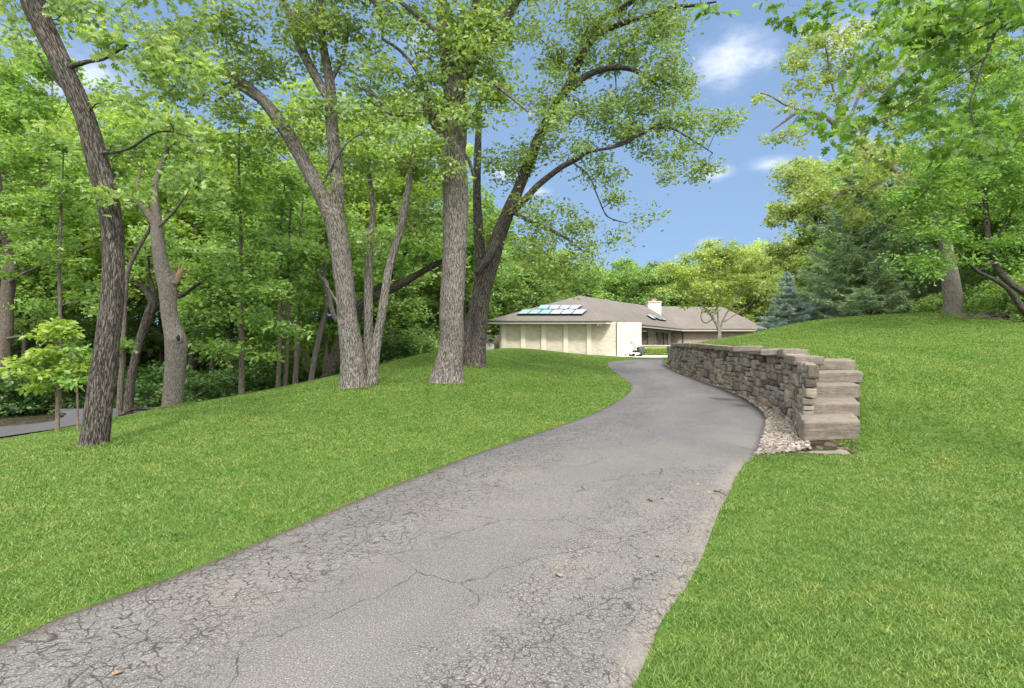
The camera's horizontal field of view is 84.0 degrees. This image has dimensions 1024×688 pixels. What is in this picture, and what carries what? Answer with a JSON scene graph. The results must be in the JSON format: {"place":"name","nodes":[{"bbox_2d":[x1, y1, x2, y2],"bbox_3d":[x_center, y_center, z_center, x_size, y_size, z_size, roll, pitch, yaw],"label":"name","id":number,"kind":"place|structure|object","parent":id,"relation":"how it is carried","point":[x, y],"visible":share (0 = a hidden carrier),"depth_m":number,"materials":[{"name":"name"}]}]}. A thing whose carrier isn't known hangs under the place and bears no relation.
{"place":"outdoors","nodes":[
{"label":"outdoors","id":0,"kind":"place"},
{"bbox_2d":[0,406,159,436],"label":"road","id":1,"kind":"structure","parent":0,"point":[68,418],"depth_m":17.26,"materials":[{"name":"grey asphalt"}]},
{"bbox_2d":[0,358,766,687],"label":"driveway","id":2,"kind":"structure","parent":0,"point":[444,576],"depth_m":3.78,"materials":[{"name":"grey asphalt"}]},
{"bbox_2d":[0,312,1023,687],"bbox_3d":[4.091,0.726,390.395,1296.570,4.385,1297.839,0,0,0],"label":"ground","id":3,"kind":"structure","parent":0,"point":[664,628],"depth_m":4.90,"materials":[{"name":"green plant"}]},
{"bbox_2d":[0,373,42,417],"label":"shrub","id":4,"kind":"object","parent":3,"relation":"on","point":[5,409],"visible":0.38,"depth_m":21.75,"materials":[{"name":"green plant"}]},
{"bbox_2d":[10,320,51,377],"bbox_3d":[-31.133,0.514,36.216,8.380,4.628,7.409,0,0,-12],"label":"shrub","id":5,"kind":"object","parent":3,"relation":"on","point":[17,342],"visible":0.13,"depth_m":35.48,"materials":[{"name":"green plant"}]},
{"bbox_2d":[0,107,78,286],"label":"woodland tree","id":6,"kind":"object","parent":3,"relation":"on","point":[7,193],"visible":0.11,"depth_m":29.10,"materials":[{"name":"green plant"}]},
{"bbox_2d":[0,368,84,414],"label":"shrub","id":7,"kind":"object","parent":3,"relation":"on","point":[44,401],"visible":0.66,"depth_m":22.00,"materials":[{"name":"green plant"}]},
{"bbox_2d":[0,316,91,431],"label":"sapling","id":8,"kind":"object","parent":3,"relation":"on","point":[62,331],"visible":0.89,"depth_m":12.08,"materials":[{"name":"green plant"}]},
{"bbox_2d":[0,101,100,356],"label":"woodland tree","id":9,"kind":"object","parent":3,"relation":"on","point":[26,344],"visible":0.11,"depth_m":30.61,"materials":[{"name":"green plant"}]},
{"bbox_2d":[0,184,101,348],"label":"woodland tree","id":10,"kind":"object","parent":3,"relation":"on","point":[44,286],"visible":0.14,"depth_m":29.94,"materials":[{"name":"green plant"}]},
{"bbox_2d":[0,120,131,417],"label":"young tree","id":11,"kind":"object","parent":3,"relation":"on","point":[62,189],"visible":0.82,"depth_m":19.78,"materials":[{"name":"green plant"}]},
{"bbox_2d":[0,33,142,411],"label":"maple tree","id":12,"kind":"object","parent":3,"relation":"on","point":[10,261],"visible":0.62,"depth_m":22.34,"materials":[{"name":"green plant"}]},
{"bbox_2d":[50,343,92,429],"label":"sapling","id":13,"kind":"object","parent":3,"relation":"on","point":[62,381],"visible":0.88,"depth_m":11.80,"materials":[{"name":"green plant"}]},
{"bbox_2d":[0,44,149,345],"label":"woodland tree","id":14,"kind":"object","parent":3,"relation":"on","point":[57,89],"visible":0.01,"depth_m":32.19,"materials":[{"name":"green plant"}]},
{"bbox_2d":[36,373,115,407],"bbox_3d":[-19.384,2.105,25.183,3.174,1.707,3.368,0,0,20],"label":"shrub","id":15,"kind":"object","parent":3,"relation":"on","point":[73,394],"visible":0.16,"depth_m":24.82,"materials":[{"name":"green plant"}]},
{"bbox_2d":[37,254,141,337],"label":"woodland tree","id":16,"kind":"object","parent":3,"relation":"on","point":[94,319],"visible":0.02,"depth_m":41.72,"materials":[{"name":"green plant"}]},
{"bbox_2d":[13,100,189,372],"bbox_3d":[-20.774,-4.620,29.044,7.926,15.753,8.585,0,0,0],"label":"woodland tree","id":17,"kind":"object","parent":3,"relation":"on","point":[133,220],"visible":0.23,"depth_m":28.20,"materials":[{"name":"green plant"}]},
{"bbox_2d":[72,129,161,416],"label":"slender tree","id":18,"kind":"object","parent":3,"relation":"on","point":[125,343],"visible":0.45,"depth_m":15.56,"materials":[{"name":"green plant"}]},
{"bbox_2d":[0,0,254,446],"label":"oak tree","id":19,"kind":"object","parent":3,"relation":"on","point":[107,195],"visible":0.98,"depth_m":8.88,"materials":[{"name":"green plant"}]},
{"bbox_2d":[113,378,162,407],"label":"shrub","id":20,"kind":"object","parent":3,"relation":"on","point":[142,399],"visible":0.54,"depth_m":22.64,"materials":[{"name":"green plant"}]},
{"bbox_2d":[50,48,243,407],"bbox_3d":[-9.702,-2.775,15.243,5.307,9.823,3.037,0,0,8],"label":"knotted tree","id":21,"kind":"object","parent":3,"relation":"on","point":[175,336],"visible":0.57,"depth_m":14.89,"materials":[{"name":"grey plant"}]},
{"bbox_2d":[90,327,207,374],"bbox_3d":[-22.765,0.846,36.285,7.745,4.278,6.847,0,0,-25],"label":"shrub","id":22,"kind":"object","parent":3,"relation":"on","point":[149,347],"visible":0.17,"depth_m":34.72,"materials":[{"name":"green plant"}]},
{"bbox_2d":[125,246,189,365],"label":"woodland tree","id":23,"kind":"object","parent":3,"relation":"on","point":[132,323],"visible":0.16,"depth_m":34.25,"materials":[{"name":"green plant"}]},
{"bbox_2d":[116,363,198,395],"bbox_3d":[-16.694,2.011,27.351,3.809,2.276,4.041,0,0,-25],"label":"shrub","id":24,"kind":"object","parent":3,"relation":"on","point":[147,376],"visible":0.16,"depth_m":25.97,"materials":[{"name":"green plant"}]},
{"bbox_2d":[96,108,219,304],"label":"woodland tree","id":25,"kind":"object","parent":3,"relation":"on","point":[197,118],"depth_m":40.53,"materials":[{"name":"green plant"}]},
{"bbox_2d":[64,93,255,303],"bbox_3d":[-19.252,-5.278,31.585,8.719,17.328,9.444,0,0,36],"label":"woodland tree","id":26,"kind":"object","parent":3,"relation":"on","point":[122,117],"visible":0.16,"depth_m":29.74,"materials":[{"name":"green plant"}]},
{"bbox_2d":[138,360,200,396],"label":"shrub","id":27,"kind":"object","parent":3,"relation":"on","point":[148,369],"visible":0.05,"depth_m":26.40,"materials":[{"name":"green plant"}]},
{"bbox_2d":[123,213,230,414],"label":"slanting tree","id":28,"kind":"object","parent":3,"relation":"on","point":[151,308],"visible":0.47,"depth_m":17.46,"materials":[{"name":"green plant"}]},
{"bbox_2d":[152,365,217,402],"bbox_3d":[-13.618,1.948,24.399,3.536,2.101,3.333,0,0,26],"label":"shrub","id":29,"kind":"object","parent":3,"relation":"on","point":[190,373],"visible":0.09,"depth_m":24.43,"materials":[{"name":"green plant"}]},
{"bbox_2d":[122,128,259,371],"bbox_3d":[-18.139,-4.974,33.740,9.014,16.541,8.322,0,0,30],"label":"woodland tree","id":30,"kind":"object","parent":3,"relation":"on","point":[192,357],"visible":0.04,"depth_m":32.53,"materials":[{"name":"green plant"}]},
{"bbox_2d":[148,326,264,375],"bbox_3d":[-19.016,0.649,37.251,7.409,4.628,8.380,0,0,22],"label":"shrub","id":31,"kind":"object","parent":3,"relation":"on","point":[204,367],"visible":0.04,"depth_m":35.83,"materials":[{"name":"green plant"}]},
{"bbox_2d":[183,365,247,400],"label":"shrub","id":32,"kind":"object","parent":3,"relation":"on","point":[204,376],"visible":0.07,"depth_m":22.58,"materials":[{"name":"green plant"}]},
{"bbox_2d":[183,369,253,402],"bbox_3d":[-10.258,1.540,19.588,2.381,1.364,2.526,0,0,20],"label":"shrub","id":33,"kind":"object","parent":3,"relation":"on","point":[191,384],"visible":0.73,"depth_m":19.28,"materials":[{"name":"green plant"}]},
{"bbox_2d":[159,227,277,371],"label":"woodland tree","id":34,"kind":"object","parent":3,"relation":"on","point":[212,362],"visible":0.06,"depth_m":29.83,"materials":[{"name":"green plant"}]},
{"bbox_2d":[157,203,286,369],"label":"woodland tree","id":35,"kind":"object","parent":3,"relation":"on","point":[190,303],"visible":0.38,"depth_m":22.86,"materials":[{"name":"green plant"}]},
{"bbox_2d":[194,143,291,362],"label":"woodland tree","id":36,"kind":"object","parent":3,"relation":"on","point":[227,173],"visible":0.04,"depth_m":34.67,"materials":[{"name":"green plant"}]},
{"bbox_2d":[172,109,314,394],"bbox_3d":[-7.871,-2.601,16.733,3.951,9.199,3.460,0,0,-26],"label":"young tree","id":37,"kind":"object","parent":3,"relation":"on","point":[241,258],"visible":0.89,"depth_m":16.58,"materials":[{"name":"green plant"}]},
{"bbox_2d":[214,362,287,392],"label":"shrub","id":38,"kind":"object","parent":3,"relation":"on","point":[262,381],"visible":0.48,"depth_m":23.38,"materials":[{"name":"green plant"}]},
{"bbox_2d":[201,125,312,242],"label":"woodland tree","id":39,"kind":"object","parent":3,"relation":"on","point":[235,133],"depth_m":40.63,"materials":[{"name":"green plant"}]},
{"bbox_2d":[234,356,303,387],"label":"shrub","id":40,"kind":"object","parent":3,"relation":"on","point":[275,365],"visible":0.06,"depth_m":25.72,"materials":[{"name":"green plant"}]},
{"bbox_2d":[232,162,326,387],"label":"woodland tree","id":41,"kind":"object","parent":3,"relation":"on","point":[274,206],"visible":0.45,"depth_m":19.92,"materials":[{"name":"green plant"}]},
{"bbox_2d":[245,165,324,385],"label":"woodland tree","id":42,"kind":"object","parent":3,"relation":"on","point":[303,244],"visible":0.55,"depth_m":20.08,"materials":[{"name":"green plant"}]},
{"bbox_2d":[95,0,484,388],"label":"oak tree","id":43,"kind":"object","parent":3,"relation":"on","point":[359,363],"visible":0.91,"depth_m":14.83,"materials":[{"name":"green plant"}]},
{"bbox_2d":[261,369,318,385],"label":"shrub","id":44,"kind":"object","parent":3,"relation":"on","point":[300,378],"visible":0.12,"depth_m":25.33,"materials":[{"name":"green plant"}]},
{"bbox_2d":[252,265,339,372],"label":"woodland tree","id":45,"kind":"object","parent":3,"relation":"on","point":[270,339],"visible":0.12,"depth_m":27.24,"materials":[{"name":"green plant"}]},
{"bbox_2d":[262,196,332,383],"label":"woodland tree","id":46,"kind":"object","parent":3,"relation":"on","point":[306,307],"visible":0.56,"depth_m":21.44,"materials":[{"name":"green plant"}]},
{"bbox_2d":[209,64,387,371],"bbox_3d":[-11.571,-5.531,31.058,9.616,17.644,8.877,0,0,-6],"label":"woodland tree","id":47,"kind":"object","parent":3,"relation":"on","point":[265,118],"visible":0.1,"depth_m":30.21,"materials":[{"name":"green plant"}]},
{"bbox_2d":[244,206,395,369],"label":"woodland tree","id":48,"kind":"object","parent":3,"relation":"on","point":[317,285],"visible":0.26,"depth_m":24.08,"materials":[{"name":"green plant"}]},
{"bbox_2d":[291,169,366,380],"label":"crooked tree","id":49,"kind":"object","parent":3,"relation":"on","point":[328,296],"visible":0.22,"depth_m":21.94,"materials":[{"name":"green plant"}]},
{"bbox_2d":[267,90,422,289],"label":"woodland tree","id":50,"kind":"object","parent":3,"relation":"on","point":[357,191],"visible":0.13,"depth_m":32.33,"materials":[{"name":"green plant"}]},
{"bbox_2d":[320,223,438,345],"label":"woodland tree","id":51,"kind":"object","parent":3,"relation":"on","point":[406,299],"visible":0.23,"depth_m":27.58,"materials":[{"name":"green plant"}]},
{"bbox_2d":[322,114,441,245],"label":"woodland tree","id":52,"kind":"object","parent":3,"relation":"on","point":[392,156],"visible":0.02,"depth_m":42.43,"materials":[{"name":"green plant"}]},
{"bbox_2d":[335,185,441,343],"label":"woodland tree","id":53,"kind":"object","parent":3,"relation":"on","point":[429,283],"visible":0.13,"depth_m":33.17,"materials":[{"name":"green plant"}]},
{"bbox_2d":[380,340,421,363],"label":"shrub","id":54,"kind":"object","parent":3,"relation":"on","point":[405,348],"visible":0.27,"depth_m":28.56,"materials":[{"name":"green plant"}]},
{"bbox_2d":[320,217,491,377],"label":"slanting tree","id":55,"kind":"object","parent":3,"relation":"on","point":[421,255],"visible":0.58,"depth_m":22.35,"materials":[{"name":"green plant"}]},
{"bbox_2d":[380,328,438,357],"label":"shrub","id":56,"kind":"object","parent":3,"relation":"on","point":[426,344],"visible":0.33,"depth_m":29.82,"materials":[{"name":"green plant"}]},
{"bbox_2d":[343,86,490,329],"bbox_3d":[-6.007,-7.287,35.913,10.302,18.904,9.511,0,0,22],"label":"woodland tree","id":57,"kind":"object","parent":3,"relation":"on","point":[397,183],"visible":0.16,"depth_m":34.12,"materials":[{"name":"green plant"}]},
{"bbox_2d":[394,277,439,325],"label":"woodland tree","id":58,"kind":"object","parent":3,"relation":"on","point":[431,302],"visible":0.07,"depth_m":50.23,"materials":[{"name":"green plant"}]},
{"bbox_2d":[401,323,439,353],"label":"shrub","id":59,"kind":"object","parent":3,"relation":"on","point":[437,338],"visible":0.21,"depth_m":33.53,"materials":[{"name":"green plant"}]},
{"bbox_2d":[411,303,496,345],"bbox_3d":[-5.340,-0.706,39.845,7.408,4.628,8.380,0,0,-34],"label":"shrub","id":60,"kind":"object","parent":3,"relation":"on","point":[491,340],"visible":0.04,"depth_m":38.47,"materials":[{"name":"green plant"}]},
{"bbox_2d":[335,0,579,384],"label":"oak tree","id":61,"kind":"object","parent":3,"relation":"on","point":[455,76],"visible":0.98,"depth_m":14.92,"materials":[{"name":"green plant"}]},
{"bbox_2d":[424,247,508,334],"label":"broadleaf tree","id":62,"kind":"object","parent":3,"relation":"on","point":[495,309],"visible":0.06,"depth_m":52.60,"materials":[{"name":"green plant"}]},
{"bbox_2d":[413,175,529,325],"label":"woodland tree","id":63,"kind":"object","parent":3,"relation":"on","point":[470,267],"visible":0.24,"depth_m":35.92,"materials":[{"name":"green plant"}]},
{"bbox_2d":[466,260,538,334],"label":"broadleaf tree","id":64,"kind":"object","parent":3,"relation":"on","point":[514,295],"visible":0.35,"depth_m":56.23,"materials":[{"name":"green plant"}]},
{"bbox_2d":[505,233,564,304],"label":"broadleaf tree","id":65,"kind":"object","parent":3,"relation":"on","point":[521,239],"visible":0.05,"depth_m":69.40,"materials":[{"name":"green plant"}]},
{"bbox_2d":[500,245,571,313],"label":"broadleaf tree","id":66,"kind":"object","parent":3,"relation":"on","point":[544,296],"visible":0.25,"depth_m":59.89,"materials":[{"name":"green plant"}]},
{"bbox_2d":[538,248,587,302],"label":"broadleaf tree","id":67,"kind":"object","parent":3,"relation":"on","point":[559,251],"visible":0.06,"depth_m":72.09,"materials":[{"name":"green plant"}]},
{"bbox_2d":[554,249,614,299],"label":"broadleaf tree","id":68,"kind":"object","parent":3,"relation":"on","point":[596,291],"visible":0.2,"depth_m":73.84,"materials":[{"name":"green plant"}]},
{"bbox_2d":[578,267,630,301],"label":"broadleaf tree","id":69,"kind":"object","parent":3,"relation":"on","point":[610,281],"visible":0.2,"depth_m":78.72,"materials":[{"name":"green plant"}]},
{"bbox_2d":[463,0,751,367],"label":"oak tree","id":70,"kind":"object","parent":3,"relation":"on","point":[487,261],"visible":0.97,"depth_m":18.39,"materials":[{"name":"green plant"}]},
{"bbox_2d":[488,296,766,355],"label":"house","id":71,"kind":"structure","parent":3,"relation":"on","point":[590,325],"depth_m":41.18,"materials":[{"name":"beige paint"}]},
{"bbox_2d":[654,330,668,344],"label":"door","id":72,"kind":"structure","parent":71,"relation":"in","point":[660,337],"depth_m":58.34,"materials":[{"name":"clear glass"}]},
{"bbox_2d":[605,256,671,305],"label":"broadleaf tree","id":73,"kind":"object","parent":3,"relation":"on","point":[630,279],"visible":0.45,"depth_m":79.89,"materials":[{"name":"green plant"}]},
{"bbox_2d":[642,347,667,354],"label":"hedge","id":74,"kind":"object","parent":3,"relation":"on","point":[656,350],"visible":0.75,"depth_m":42.86,"materials":[{"name":"green plant"}]},
{"bbox_2d":[635,260,693,306],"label":"broadleaf tree","id":75,"kind":"object","parent":3,"relation":"on","point":[662,284],"visible":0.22,"depth_m":82.40,"materials":[{"name":"green plant"}]},
{"bbox_2d":[673,260,752,310],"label":"broadleaf tree","id":76,"kind":"object","parent":3,"relation":"on","point":[696,278],"visible":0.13,"depth_m":80.36,"materials":[{"name":"green plant"}]},
{"bbox_2d":[652,238,785,338],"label":"locust tree","id":77,"kind":"object","parent":3,"relation":"on","point":[720,256],"visible":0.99,"depth_m":30.63,"materials":[{"name":"green plant"}]},
{"bbox_2d":[706,247,775,328],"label":"broadleaf tree","id":78,"kind":"object","parent":3,"relation":"on","point":[736,309],"visible":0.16,"depth_m":76.43,"materials":[{"name":"green plant"}]},
{"bbox_2d":[666,343,823,437],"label":"stone wall","id":79,"kind":"structure","parent":3,"relation":"on","point":[799,367],"depth_m":13.58,"materials":[{"name":"stone"}]},
{"bbox_2d":[725,247,778,323],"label":"broadleaf tree","id":80,"kind":"object","parent":3,"relation":"on","point":[745,312],"visible":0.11,"depth_m":78.07,"materials":[{"name":"green plant"}]},
{"bbox_2d":[743,236,814,328],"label":"broadleaf tree","id":81,"kind":"object","parent":3,"relation":"on","point":[761,299],"visible":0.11,"depth_m":73.29,"materials":[{"name":"green plant"}]},
{"bbox_2d":[755,271,815,331],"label":"spruce tree","id":82,"kind":"object","parent":3,"relation":"on","point":[788,313],"visible":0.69,"depth_m":33.20,"materials":[{"name":"green plant"}]},
{"bbox_2d":[802,291,844,321],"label":"spruce tree","id":83,"kind":"object","parent":3,"relation":"on","point":[834,313],"visible":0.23,"depth_m":33.67,"materials":[{"name":"green plant"}]},
{"bbox_2d":[759,133,891,311],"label":"yellow tree","id":84,"kind":"object","parent":3,"relation":"on","point":[787,213],"visible":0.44,"depth_m":45.27,"materials":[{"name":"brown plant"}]},
{"bbox_2d":[798,358,862,440],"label":"stone steps","id":85,"kind":"structure","parent":3,"relation":"on","point":[836,405],"depth_m":9.21,"materials":[{"name":"beige stone"}]},
{"bbox_2d":[789,159,910,305],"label":"woodland tree","id":86,"kind":"object","parent":3,"relation":"on","point":[805,238],"visible":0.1,"depth_m":42.57,"materials":[{"name":"green plant"}]},
{"bbox_2d":[689,0,1023,174],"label":"oak tree","id":87,"kind":"object","parent":3,"relation":"on","point":[946,23],"visible":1,"depth_m":5.13,"materials":[{"name":"green plant"}]},
{"bbox_2d":[750,14,962,312],"bbox_3d":[15.479,-8.130,25.724,8.059,14.506,5.508,0,0,34],"label":"leaning tree","id":88,"kind":"object","parent":3,"relation":"on","point":[952,292],"visible":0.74,"depth_m":25.60,"materials":[{"name":"green plant"}]},
{"bbox_2d":[788,164,941,318],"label":"pine tree","id":89,"kind":"object","parent":3,"relation":"on","point":[865,298],"visible":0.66,"depth_m":32.11,"materials":[{"name":"green plant"}]},
{"bbox_2d":[859,212,971,314],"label":"pine tree","id":90,"kind":"object","parent":3,"relation":"on","point":[931,284],"visible":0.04,"depth_m":33.90,"materials":[{"name":"green plant"}]},
{"bbox_2d":[909,292,942,312],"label":"shrub","id":91,"kind":"object","parent":3,"relation":"on","point":[925,302],"visible":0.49,"depth_m":28.94,"materials":[{"name":"green plant"}]},
{"bbox_2d":[856,0,1023,285],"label":"maple tree","id":92,"kind":"object","parent":3,"relation":"on","point":[985,73],"visible":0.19,"depth_m":28.59,"materials":[{"name":"green plant"}]},
{"bbox_2d":[869,40,1023,316],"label":"maple tree","id":93,"kind":"object","parent":3,"relation":"on","point":[1009,284],"visible":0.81,"depth_m":20.77,"materials":[{"name":"green plant"}]},
{"bbox_2d":[908,155,988,310],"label":"woodland tree","id":94,"kind":"object","parent":3,"relation":"on","point":[954,214],"visible":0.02,"depth_m":35.59,"materials":[{"name":"green plant"}]},
{"bbox_2d":[915,308,1022,320],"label":"brush pile","id":95,"kind":"object","parent":3,"relation":"on","point":[984,315],"visible":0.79,"depth_m":22.18,"materials":[{"name":"brown plant"}]},
{"bbox_2d":[927,183,1021,292],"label":"woodland tree","id":96,"kind":"object","parent":3,"relation":"on","point":[978,279],"visible":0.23,"depth_m":28.46,"materials":[{"name":"green plant"}]},
{"bbox_2d":[968,291,1007,313],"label":"shrub","id":97,"kind":"object","parent":3,"relation":"on","point":[983,297],"visible":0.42,"depth_m":23.92,"materials":[{"name":"green plant"}]},
{"bbox_2d":[960,127,1023,278],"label":"woodland tree","id":98,"kind":"object","parent":3,"relation":"on","point":[1002,235],"visible":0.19,"depth_m":26.45,"materials":[{"name":"green plant"}]},
{"bbox_2d":[963,273,1022,311],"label":"shrub","id":99,"kind":"object","parent":3,"relation":"on","point":[986,287],"visible":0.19,"depth_m":26.10,"materials":[{"name":"green plant"}]},
{"bbox_2d":[977,283,1020,316],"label":"shrub","id":100,"kind":"object","parent":3,"relation":"on","point":[992,298],"visible":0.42,"depth_m":23.10,"materials":[{"name":"green plant"}]},
{"bbox_2d":[975,196,1023,282],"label":"woodland tree","id":101,"kind":"object","parent":3,"relation":"on","point":[1006,254],"visible":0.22,"depth_m":26.43,"materials":[{"name":"green plant"}]},
{"bbox_2d":[1005,284,1023,320],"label":"shrub","id":102,"kind":"object","parent":3,"relation":"on","point":[1012,309],"visible":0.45,"depth_m":22.02,"materials":[{"name":"green plant"}]},
{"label":"gravel bed","id":103,"kind":"structure","parent":3,"relation":"on","visible":0},
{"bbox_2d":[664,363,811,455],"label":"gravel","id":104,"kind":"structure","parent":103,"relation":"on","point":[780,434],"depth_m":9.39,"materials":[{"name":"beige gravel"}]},
{"bbox_2d":[0,0,1023,334],"label":"sky","id":105,"kind":"structure","parent":0,"point":[737,56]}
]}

